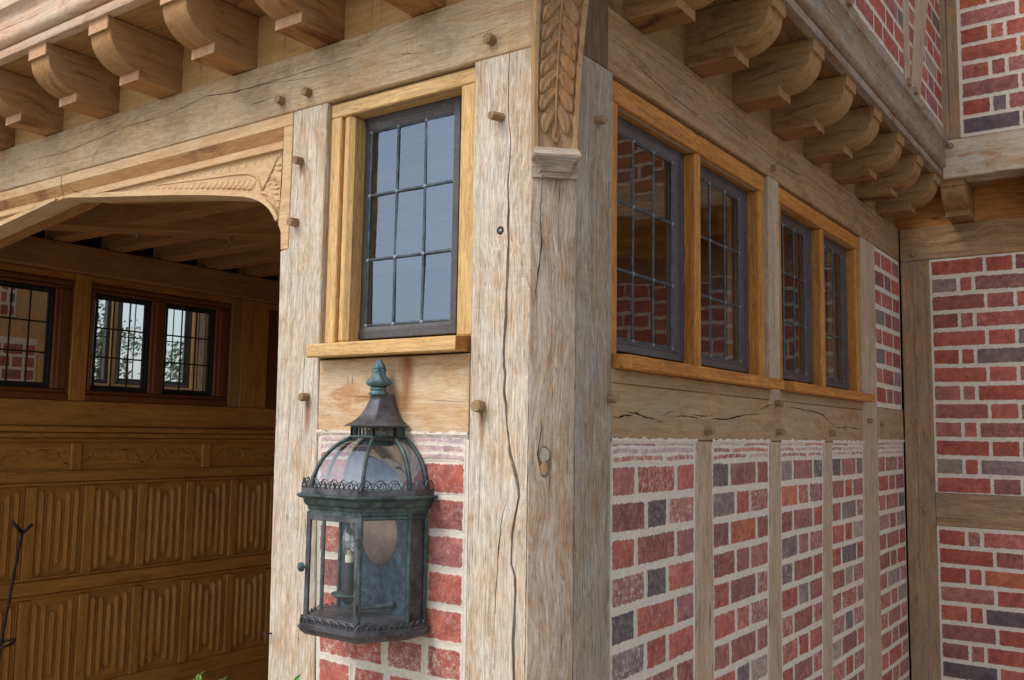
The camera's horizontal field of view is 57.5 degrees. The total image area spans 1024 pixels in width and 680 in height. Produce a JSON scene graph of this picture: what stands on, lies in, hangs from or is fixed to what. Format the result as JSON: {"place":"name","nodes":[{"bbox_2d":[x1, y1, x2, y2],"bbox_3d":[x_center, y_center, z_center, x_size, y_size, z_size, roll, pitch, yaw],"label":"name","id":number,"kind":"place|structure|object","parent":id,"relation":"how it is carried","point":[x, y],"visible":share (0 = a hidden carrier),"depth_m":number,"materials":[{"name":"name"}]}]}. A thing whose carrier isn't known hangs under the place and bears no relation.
{"place":"outdoors","nodes":[
{"label":"outdoors","id":0,"kind":"place"},
{"bbox_2d":[94,300,184,381],"label":"sky","id":1,"kind":"structure","parent":0,"point":[126,306],"materials":[{"name":"white"}]},
{"bbox_2d":[0,0,929,173],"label":"jetty soffit","id":2,"kind":"structure","parent":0,"point":[149,16],"depth_m":2.52,"materials":[{"name":"brown wood"}]},
{"bbox_2d":[0,0,151,65],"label":"jetty fascia","id":3,"kind":"structure","parent":2,"relation":"on","point":[26,26],"depth_m":2.58,"materials":[{"name":"brown wood"}]},
{"bbox_2d":[781,0,948,176],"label":"jetty fascia","id":4,"kind":"structure","parent":2,"relation":"on","point":[840,32],"depth_m":2.88,"materials":[{"name":"brown wood"}]},
{"bbox_2d":[853,0,942,127],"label":"brick panel","id":5,"kind":"object","parent":4,"relation":"on","point":[882,20],"visible":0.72,"depth_m":3.36,"materials":[{"name":"red brick"}]},
{"bbox_2d":[902,0,909,77],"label":"stud","id":6,"kind":"object","parent":4,"relation":"on","point":[905,32],"visible":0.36,"depth_m":3.27,"materials":[{"name":"brown wood"}]},
{"bbox_2d":[911,0,927,96],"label":"stud","id":7,"kind":"object","parent":4,"relation":"on","point":[920,19],"visible":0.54,"depth_m":3.44,"materials":[{"name":"brown wood"}]},
{"bbox_2d":[376,9,701,135],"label":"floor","id":8,"kind":"structure","parent":0,"point":[436,120],"depth_m":3.27,"materials":[{"name":"brown wood"}]},
{"label":"ground","id":9,"kind":"structure","parent":0,"visible":0},
{"bbox_2d":[0,336,36,381],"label":"brick panel","id":10,"kind":"object","parent":9,"relation":"on","point":[16,366],"visible":0.13,"depth_m":5.50,"materials":[{"name":"red brick"}]},
{"bbox_2d":[0,289,47,381],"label":"garden pier","id":11,"kind":"structure","parent":9,"relation":"on","point":[18,328],"depth_m":5.59,"materials":[{"name":"brown wood"}]},
{"bbox_2d":[0,286,16,316],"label":"brick panel","id":12,"kind":"object","parent":11,"relation":"attached to","point":[5,293],"visible":0.21,"depth_m":5.47,"materials":[{"name":"red brick"}]},
{"bbox_2d":[94,300,207,390],"bbox_3d":[-2.388,0.137,6.236,0.110,2.200,1.335,-3,-7,35],"label":"garden screen","id":13,"kind":"object","parent":11,"relation":"attached to","point":[186,383],"visible":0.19,"depth_m":6.35,"materials":[{"name":"green wood"}]},
{"bbox_2d":[94,300,139,383],"bbox_3d":[-5.008,1.029,11.113,1.424,3.325,1.676,1,-6,-6],"label":"tree","id":14,"kind":"object","parent":9,"relation":"on","point":[99,344],"visible":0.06,"depth_m":11.12,"materials":[{"name":"green plant"}]},
{"bbox_2d":[95,319,178,380],"bbox_3d":[-5.552,1.303,13.513,2.882,3.244,2.538,-3,-7,35],"label":"tree","id":15,"kind":"object","parent":9,"relation":"on","point":[136,347],"visible":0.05,"depth_m":13.55,"materials":[{"name":"green plant"}]},
{"bbox_2d":[165,340,182,381],"bbox_3d":[-3.712,1.298,10.476,1.330,2.706,1.291,-3,-7,35],"label":"tree","id":16,"kind":"object","parent":9,"relation":"on","point":[174,368],"visible":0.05,"depth_m":10.53,"materials":[{"name":"green plant"}]},
{"bbox_2d":[193,671,226,679],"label":"shrub","id":17,"kind":"object","parent":9,"relation":"on","point":[198,676],"visible":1,"depth_m":1.84,"materials":[{"name":"green plant"}]},
{"bbox_2d":[263,103,331,679],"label":"jamb post","id":18,"kind":"object","parent":9,"relation":"on","point":[292,650],"visible":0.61,"depth_m":2.19,"materials":[{"name":"brown wood"}]},
{"bbox_2d":[62,113,294,249],"bbox_3d":[-0.929,-0.358,2.630,1.056,0.340,0.140,-3,-7,35],"label":"arch brace","id":19,"kind":"object","parent":18,"relation":"attached to","point":[251,163],"visible":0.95,"depth_m":2.47,"materials":[{"name":"brown wood"}]},
{"bbox_2d":[316,429,469,679],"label":"brick panel","id":20,"kind":"object","parent":9,"relation":"on","point":[437,651],"visible":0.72,"depth_m":1.91,"materials":[{"name":"red brick"}]},
{"bbox_2d":[296,359,437,643],"bbox_3d":[-0.322,0.321,1.930,0.300,0.574,0.172,-3,-7,35],"label":"wall lantern","id":21,"kind":"object","parent":20,"relation":"attached to","point":[379,502],"depth_m":1.92,"materials":[{"name":"teal metal"}]},
{"bbox_2d":[297,514,360,628],"bbox_3d":[-0.369,0.459,1.860,0.164,0.211,0.026,-3,-7,35],"label":"door","id":22,"kind":"structure","parent":21,"relation":"in","point":[300,566],"depth_m":1.88,"materials":[{"name":"teal metal"}]},
{"bbox_2d":[318,353,470,433],"bbox_3d":[-0.233,0.123,2.070,0.438,0.167,0.118,-3,-7,35],"label":"apron board","id":23,"kind":"object","parent":20,"relation":"on","point":[431,393],"visible":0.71,"depth_m":1.99,"materials":[{"name":"brown wood"}]},
{"bbox_2d":[306,67,474,359],"bbox_3d":[-0.246,-0.268,2.085,0.441,0.613,0.140,-3,-7,35],"label":"leaded window","id":24,"kind":"structure","parent":23,"relation":"on","point":[350,330],"depth_m":2.13,"materials":[{"name":"brown wood"}]},
{"bbox_2d":[466,47,619,679],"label":"corner post","id":25,"kind":"object","parent":9,"relation":"on","point":[542,397],"visible":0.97,"depth_m":1.84,"materials":[{"name":"brown wood"}]},
{"bbox_2d":[0,0,607,192],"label":"wall beam","id":26,"kind":"structure","parent":25,"relation":"on","point":[459,36],"depth_m":2.26,"materials":[{"name":"brown wood"}]},
{"bbox_2d":[15,0,464,145],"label":"infill board","id":27,"kind":"object","parent":26,"relation":"on","point":[362,16],"visible":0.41,"depth_m":2.39,"materials":[{"name":"brown wood"}]},
{"bbox_2d":[0,116,15,150],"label":"jetty corbel","id":28,"kind":"object","parent":27,"relation":"attached to","point":[7,137],"visible":0.47,"depth_m":3.09,"materials":[{"name":"brown wood"}]},
{"bbox_2d":[0,68,63,136],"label":"jetty corbel","id":29,"kind":"object","parent":27,"relation":"attached to","point":[28,104],"visible":0.89,"depth_m":2.86,"materials":[{"name":"brown wood"}]},
{"bbox_2d":[28,42,119,118],"bbox_3d":[-1.261,-0.745,2.711,0.094,0.140,0.246,-3,-7,35],"label":"jetty corbel","id":30,"kind":"object","parent":27,"relation":"attached to","point":[78,83],"visible":0.94,"depth_m":2.67,"materials":[{"name":"brown wood"}]},
{"bbox_2d":[88,15,183,98],"bbox_3d":[-1.012,-0.759,2.534,0.093,0.140,0.246,-3,-7,35],"label":"jetty corbel","id":31,"kind":"object","parent":27,"relation":"attached to","point":[138,59],"visible":0.94,"depth_m":2.50,"materials":[{"name":"brown wood"}]},
{"bbox_2d":[160,0,258,75],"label":"jetty corbel","id":32,"kind":"object","parent":27,"relation":"attached to","point":[220,35],"visible":0.94,"depth_m":2.32,"materials":[{"name":"brown wood"}]},
{"bbox_2d":[255,0,345,48],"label":"jetty corbel","id":33,"kind":"object","parent":27,"relation":"attached to","point":[315,24],"visible":0.92,"depth_m":2.16,"materials":[{"name":"brown wood"}]},
{"bbox_2d":[383,0,445,16],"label":"jetty corbel","id":34,"kind":"object","parent":27,"relation":"attached to","point":[413,8],"visible":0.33,"depth_m":2.03,"materials":[{"name":"brown wood"}]},
{"bbox_2d":[530,0,588,179],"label":"carved brace","id":35,"kind":"object","parent":25,"relation":"attached to","point":[558,29],"visible":1,"depth_m":1.85,"materials":[{"name":"brown wood"}]},
{"bbox_2d":[607,7,898,260],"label":"wall beam","id":36,"kind":"structure","parent":25,"relation":"on","point":[644,67],"depth_m":2.53,"materials":[{"name":"brown wood"}]},
{"bbox_2d":[603,0,895,226],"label":"infill board","id":37,"kind":"object","parent":36,"relation":"on","point":[671,41],"visible":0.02,"depth_m":2.52,"materials":[{"name":"brown wood"}]},
{"bbox_2d":[624,0,713,34],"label":"jetty corbel","id":38,"kind":"object","parent":37,"relation":"attached to","point":[644,17],"visible":0.87,"depth_m":2.07,"materials":[{"name":"brown wood"}]},
{"bbox_2d":[685,0,785,77],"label":"jetty corbel","id":39,"kind":"object","parent":37,"relation":"attached to","point":[736,35],"visible":0.96,"depth_m":2.30,"materials":[{"name":"brown wood"}]},
{"bbox_2d":[732,37,824,112],"bbox_3d":[0.728,-0.727,2.584,0.246,0.140,0.094,-3,-7,35],"label":"jetty corbel","id":40,"kind":"object","parent":37,"relation":"attached to","point":[774,76],"visible":0.92,"depth_m":2.55,"materials":[{"name":"brown wood"}]},
{"bbox_2d":[771,74,855,140],"bbox_3d":[0.905,-0.699,2.832,0.246,0.140,0.094,-3,-7,35],"label":"jetty corbel","id":41,"kind":"object","parent":37,"relation":"attached to","point":[814,108],"visible":0.92,"depth_m":2.79,"materials":[{"name":"brown wood"}]},
{"bbox_2d":[804,105,881,164],"bbox_3d":[1.082,-0.672,3.079,0.246,0.140,0.094,-3,-7,35],"label":"jetty corbel","id":42,"kind":"object","parent":37,"relation":"attached to","point":[847,134],"visible":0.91,"depth_m":3.04,"materials":[{"name":"brown wood"}]},
{"bbox_2d":[832,131,904,184],"bbox_3d":[1.260,-0.644,3.329,0.246,0.140,0.094,-3,-7,35],"label":"jetty corbel","id":43,"kind":"object","parent":37,"relation":"attached to","point":[879,153],"visible":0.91,"depth_m":3.28,"materials":[{"name":"brown wood"}]},
{"bbox_2d":[855,153,922,202],"bbox_3d":[1.434,-0.617,3.572,0.246,0.140,0.094,-3,-7,35],"label":"jetty corbel","id":44,"kind":"object","parent":37,"relation":"attached to","point":[902,173],"visible":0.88,"depth_m":3.53,"materials":[{"name":"brown wood"}]},
{"bbox_2d":[876,172,939,217],"bbox_3d":[1.606,-0.589,3.814,0.246,0.140,0.094,-3,-7,35],"label":"jetty corbel","id":45,"kind":"object","parent":37,"relation":"attached to","point":[921,191],"visible":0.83,"depth_m":3.77,"materials":[{"name":"brown wood"}]},
{"bbox_2d":[370,228,827,376],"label":"porch end wall","id":46,"kind":"structure","parent":9,"relation":"on","point":[437,293],"depth_m":4.62,"materials":[{"name":"wood"}]},
{"bbox_2d":[31,230,277,280],"bbox_3d":[-1.716,-0.492,4.787,0.056,0.245,3.100,-3,-7,35],"label":"wall board","id":47,"kind":"object","parent":46,"relation":"attached to","point":[96,242],"depth_m":4.57,"materials":[{"name":"brown wood"}]},
{"bbox_2d":[609,436,697,679],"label":"brick panel","id":48,"kind":"object","parent":9,"relation":"on","point":[652,558],"visible":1,"depth_m":2.06,"materials":[{"name":"red brick"}]},
{"bbox_2d":[695,441,713,679],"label":"wall stud","id":49,"kind":"object","parent":9,"relation":"on","point":[704,665],"depth_m":2.28,"materials":[{"name":"brown wood"}]},
{"bbox_2d":[698,438,770,679],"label":"brick panel","id":50,"kind":"object","parent":9,"relation":"on","point":[740,507],"visible":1,"depth_m":2.47,"materials":[{"name":"red brick"}]},
{"bbox_2d":[769,442,781,679],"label":"wall stud","id":51,"kind":"object","parent":9,"relation":"on","point":[775,635],"depth_m":2.67,"materials":[{"name":"brown wood"}]},
{"bbox_2d":[611,368,862,441],"bbox_3d":[0.716,0.222,2.746,0.155,0.150,1.910,-3,-7,35],"label":"sill rail","id":52,"kind":"object","parent":51,"relation":"on","point":[650,406],"visible":0.91,"depth_m":2.40,"materials":[{"name":"brown wood"}]},
{"bbox_2d":[611,79,783,389],"bbox_3d":[0.460,-0.213,2.378,0.140,0.638,0.938,-3,-7,35],"label":"leaded window","id":53,"kind":"structure","parent":52,"relation":"on","point":[691,159],"depth_m":2.36,"materials":[{"name":"brown wood"}]},
{"bbox_2d":[727,176,779,400],"bbox_3d":[0.726,-0.142,2.808,0.131,0.683,0.098,-3,-7,35],"label":"window post","id":54,"kind":"object","parent":52,"relation":"on","point":[771,275],"depth_m":2.77,"materials":[{"name":"brown wood"}]},
{"bbox_2d":[778,186,874,401],"bbox_3d":[1.046,-0.121,3.199,0.141,0.638,0.916,-3,-7,35],"label":"leaded window","id":55,"kind":"structure","parent":52,"relation":"on","point":[818,234],"depth_m":3.20,"materials":[{"name":"brown wood"}]},
{"bbox_2d":[771,439,824,679],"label":"brick panel","id":56,"kind":"object","parent":9,"relation":"on","point":[802,546],"visible":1,"depth_m":2.87,"materials":[{"name":"red brick"}]},
{"bbox_2d":[823,442,832,679],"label":"wall stud","id":57,"kind":"object","parent":9,"relation":"on","point":[827,580],"depth_m":3.07,"materials":[{"name":"brown wood"}]},
{"bbox_2d":[832,439,864,679],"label":"brick panel","id":58,"kind":"object","parent":9,"relation":"on","point":[848,571],"visible":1,"depth_m":3.26,"materials":[{"name":"red brick"}]},
{"bbox_2d":[827,237,881,679],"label":"end post","id":59,"kind":"object","parent":9,"relation":"on","point":[872,585],"visible":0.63,"depth_m":3.56,"materials":[{"name":"brown wood"}]},
{"bbox_2d":[878,439,908,679],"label":"brick panel","id":60,"kind":"object","parent":9,"relation":"on","point":[894,620],"visible":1,"depth_m":3.77,"materials":[{"name":"red brick"}]},
{"bbox_2d":[877,407,903,439],"bbox_3d":[1.513,0.351,3.869,0.147,0.129,0.414,-3,-7,35],"label":"short rail","id":61,"kind":"object","parent":60,"relation":"on","point":[889,424],"visible":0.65,"depth_m":3.81,"materials":[{"name":"brown wood"}]},
{"bbox_2d":[874,246,901,409],"bbox_3d":[1.521,-0.037,3.901,0.103,0.645,0.429,-3,-7,35],"label":"brick panel","id":62,"kind":"object","parent":61,"relation":"on","point":[888,351],"visible":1,"depth_m":3.86,"materials":[{"name":"red brick"}]},
{"bbox_2d":[879,234,910,679],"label":"corner batten","id":63,"kind":"object","parent":9,"relation":"on","point":[902,385],"visible":0.08,"depth_m":4.04,"materials":[{"name":"black wood"}]},
{"bbox_2d":[900,260,940,679],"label":"corner post","id":64,"kind":"object","parent":9,"relation":"on","point":[921,492],"visible":0.9,"depth_m":3.95,"materials":[{"name":"brown wood"}]},
{"bbox_2d":[937,526,1023,679],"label":"brick panel","id":65,"kind":"object","parent":9,"relation":"on","point":[981,591],"visible":1,"depth_m":3.78,"materials":[{"name":"red brick"}]},
{"bbox_2d":[936,493,1023,530],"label":"rail","id":66,"kind":"object","parent":65,"relation":"on","point":[982,511],"visible":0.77,"depth_m":3.81,"materials":[{"name":"brown wood"}]},
{"bbox_2d":[929,252,1023,495],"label":"brick panel","id":67,"kind":"object","parent":66,"relation":"on","point":[977,322],"visible":1,"depth_m":3.86,"materials":[{"name":"red brick"}]},
{"bbox_3d":[-2.269,0.752,3.464,0.129,2.426,0.141,-3,-7,35],"label":"arch post","id":68,"kind":"object","parent":9,"relation":"on","visible":0},
{"bbox_2d":[0,176,100,248],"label":"arch brace","id":69,"kind":"object","parent":68,"relation":"attached to","point":[28,210],"visible":0.94,"depth_m":3.04,"materials":[{"name":"brown wood"}]},
{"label":"jetty corbel","id":70,"kind":"object","parent":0,"visible":0},
{"bbox_2d":[937,176,1023,191],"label":"jetty soffit","id":71,"kind":"structure","parent":70,"relation":"on","point":[998,181],"depth_m":3.85,"materials":[{"name":"brown wood"}]},
{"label":"porch floor","id":72,"kind":"structure","parent":0,"visible":0},
{"bbox_2d":[0,520,32,655],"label":"forked rod","id":73,"kind":"object","parent":72,"relation":"on","point":[21,532],"visible":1,"depth_m":3.81,"materials":[{"name":"metal"}]},
{"bbox_2d":[0,425,275,679],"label":"panelling","id":74,"kind":"object","parent":72,"relation":"on","point":[145,553],"visible":0.69,"depth_m":4.43,"materials":[{"name":"brown wood"}]},
{"bbox_2d":[0,262,278,428],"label":"window wall","id":75,"kind":"structure","parent":74,"relation":"on","point":[251,397],"depth_m":4.65,"materials":[{"name":"brown wood"}]},
{"bbox_2d":[0,270,74,399],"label":"window","id":76,"kind":"structure","parent":75,"relation":"attached to","point":[52,385],"depth_m":4.14,"materials":[{"name":"brown wood"}]},
{"bbox_2d":[17,398,221,406],"bbox_3d":[-1.696,0.330,4.718,0.026,0.057,2.480,-3,-7,35],"label":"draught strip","id":77,"kind":"object","parent":75,"relation":"attached to","point":[120,402],"visible":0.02,"depth_m":4.46,"materials":[{"name":"wood"}]},
{"bbox_2d":[0,236,279,304],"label":"wall plate","id":78,"kind":"object","parent":75,"relation":"on","point":[42,253],"depth_m":4.43,"materials":[{"name":"brown wood"}]},
{"bbox_2d":[44,203,665,259],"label":"dragon beam","id":79,"kind":"structure","parent":78,"relation":"on","point":[106,218],"depth_m":3.85,"materials":[{"name":"brown wood"}]},
{"bbox_2d":[44,117,454,242],"bbox_3d":[-0.861,-0.567,3.346,2.940,0.131,0.081,-3,-7,35],"label":"ceiling joist","id":80,"kind":"object","parent":79,"relation":"on","point":[440,145],"visible":0.27,"depth_m":2.98,"materials":[{"name":"brown wood"}]},
{"bbox_2d":[101,137,658,252],"bbox_3d":[-0.704,-0.543,3.565,2.940,0.131,0.081,-3,-7,35],"label":"ceiling joist","id":81,"kind":"object","parent":79,"relation":"on","point":[255,218],"visible":0.22,"depth_m":3.39,"materials":[{"name":"brown wood"}]},
{"bbox_2d":[153,160,665,261],"bbox_3d":[-0.544,-0.517,3.790,2.940,0.131,0.091,-3,-7,35],"label":"ceiling joist","id":82,"kind":"object","parent":79,"relation":"on","point":[438,210],"visible":0.17,"depth_m":3.68,"materials":[{"name":"brown wood"}]},
{"bbox_2d":[198,182,726,269],"bbox_3d":[-0.394,-0.494,4.001,2.940,0.131,0.096,-3,-7,35],"label":"ceiling joist","id":83,"kind":"object","parent":79,"relation":"on","point":[441,230],"visible":0.11,"depth_m":3.92,"materials":[{"name":"brown wood"}]},
{"bbox_2d":[239,200,726,276],"bbox_3d":[-0.244,-0.470,4.210,2.940,0.131,0.093,-3,-7,35],"label":"ceiling joist","id":84,"kind":"object","parent":79,"relation":"on","point":[642,221],"visible":0.11,"depth_m":3.69,"materials":[{"name":"brown wood"}]},
{"bbox_2d":[277,218,781,280],"bbox_3d":[-0.091,-0.446,4.425,2.940,0.131,0.092,-3,-7,35],"label":"ceiling joist","id":85,"kind":"object","parent":79,"relation":"on","point":[642,236],"visible":0.13,"depth_m":4.03,"materials":[{"name":"brown wood"}]},
{"bbox_2d":[85,283,231,405],"bbox_3d":[-1.738,0.044,4.614,0.065,0.541,0.786,-3,-7,35],"label":"window","id":86,"kind":"structure","parent":75,"relation":"attached to","point":[151,389],"depth_m":4.57,"materials":[{"name":"brown wood"}]},
{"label":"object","id":87,"kind":"object","parent":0,"visible":0},
{"bbox_2d":[899,217,1023,261],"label":"wall beam","id":88,"kind":"structure","parent":87,"relation":"attached to","point":[990,237],"depth_m":3.94,"materials":[{"name":"brown wood"}]},
{"bbox_2d":[895,181,1023,230],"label":"infill board","id":89,"kind":"object","parent":88,"relation":"on","point":[999,201],"visible":0.34,"depth_m":3.91,"materials":[{"name":"brown wood"}]},
{"bbox_2d":[940,178,974,222],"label":"jetty corbel","id":90,"kind":"object","parent":89,"relation":"attached to","point":[957,196],"visible":1,"depth_m":3.81,"materials":[{"name":"brown wood"}]},
{"bbox_2d":[943,128,1023,182],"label":"bressumer","id":91,"kind":"object","parent":90,"relation":"on","point":[992,156],"visible":0.86,"depth_m":3.70,"materials":[{"name":"brown wood"}]},
{"bbox_2d":[939,0,964,139],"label":"post","id":92,"kind":"object","parent":91,"relation":"on","point":[949,67],"visible":0.65,"depth_m":3.80,"materials":[{"name":"brown wood"}]},
{"bbox_2d":[956,0,1023,137],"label":"brick panel","id":93,"kind":"object","parent":91,"relation":"on","point":[990,35],"visible":1,"depth_m":3.72,"materials":[{"name":"red brick"}]}
]}

